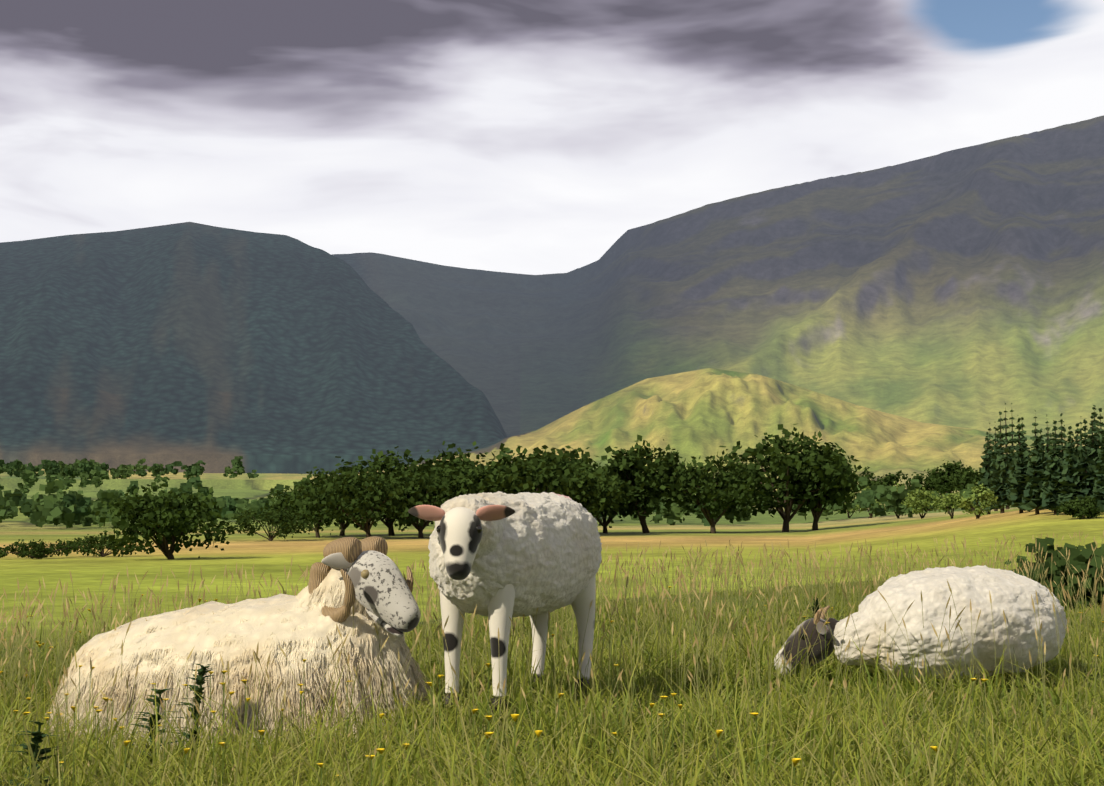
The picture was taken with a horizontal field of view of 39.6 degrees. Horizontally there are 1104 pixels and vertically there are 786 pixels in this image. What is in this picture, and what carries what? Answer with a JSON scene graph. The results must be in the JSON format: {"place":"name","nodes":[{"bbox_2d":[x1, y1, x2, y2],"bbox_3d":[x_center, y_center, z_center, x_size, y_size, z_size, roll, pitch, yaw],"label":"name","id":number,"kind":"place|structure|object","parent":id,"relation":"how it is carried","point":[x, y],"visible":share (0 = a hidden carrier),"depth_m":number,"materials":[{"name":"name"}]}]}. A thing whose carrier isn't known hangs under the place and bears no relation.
{"place":"outdoors","nodes":[
{"label":"outdoors","id":0,"kind":"place"},
{"bbox_2d":[0,115,1103,785],"bbox_3d":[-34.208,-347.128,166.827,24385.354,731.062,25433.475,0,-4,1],"label":"mountain terrain","id":1,"kind":"structure","parent":0,"point":[920,315],"depth_m":1683.41,"materials":[{"name":"green plant"}]},
{"bbox_2d":[42,536,438,756],"bbox_3d":[-0.992,0.805,5.016,1.249,0.673,0.624,-1,-4,13],"label":"ram","id":2,"kind":"object","parent":1,"relation":"on","point":[365,577],"visible":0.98,"depth_m":4.77,"materials":[{"name":"fur"}]},
{"bbox_2d":[0,598,838,785],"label":"weeds","id":3,"kind":"object","parent":1,"relation":"on","point":[39,736],"visible":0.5,"depth_m":4.11,"materials":[{"name":"green plant"}]},
{"bbox_2d":[408,491,601,711],"bbox_3d":[-0.132,0.664,4.985,0.386,0.688,1.083,-2,-5,23],"label":"sheep","id":4,"kind":"object","parent":1,"relation":"on","point":[499,558],"visible":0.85,"depth_m":4.80,"materials":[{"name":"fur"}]},
{"bbox_2d":[0,449,1013,527],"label":"trees","id":5,"kind":"object","parent":1,"relation":"on","point":[69,509],"visible":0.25,"depth_m":442.52,"materials":[{"name":"green plant"}]},
{"bbox_2d":[0,423,1103,559],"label":"park trees","id":6,"kind":"object","parent":1,"relation":"on","point":[813,479],"visible":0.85,"depth_m":273.56,"materials":[{"name":"green plant"}]},
{"bbox_2d":[0,586,1103,775],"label":"buttercup flowers","id":7,"kind":"object","parent":1,"relation":"on","point":[795,761],"visible":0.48,"depth_m":3.56,"materials":[{"name":"yellow plant"}]},
{"bbox_2d":[774,565,1066,680],"bbox_3d":[1.491,0.889,5.934,1.138,0.436,0.638,2,-5,-30],"label":"sheep","id":8,"kind":"object","parent":1,"relation":"on","point":[1011,592],"visible":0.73,"depth_m":5.72,"materials":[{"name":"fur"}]},
{"bbox_2d":[973,403,1103,514],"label":"conifer plantation","id":9,"kind":"object","parent":1,"relation":"on","point":[1053,476],"visible":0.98,"depth_m":175.66,"materials":[{"name":"green plant"}]},
{"bbox_2d":[1005,537,1103,609],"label":"gorse bush","id":10,"kind":"object","parent":1,"relation":"on","point":[1080,556],"visible":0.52,"depth_m":10.97,"materials":[{"name":"green plant"}]},
{"bbox_2d":[0,531,1103,785],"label":"grass","id":11,"kind":"structure","parent":0,"point":[860,741],"depth_m":4.39,"materials":[{"name":"green plant"}]},
{"bbox_2d":[0,0,1103,274],"label":"sky","id":12,"kind":"structure","parent":0,"point":[528,137],"materials":[{"name":"white"}]}
]}

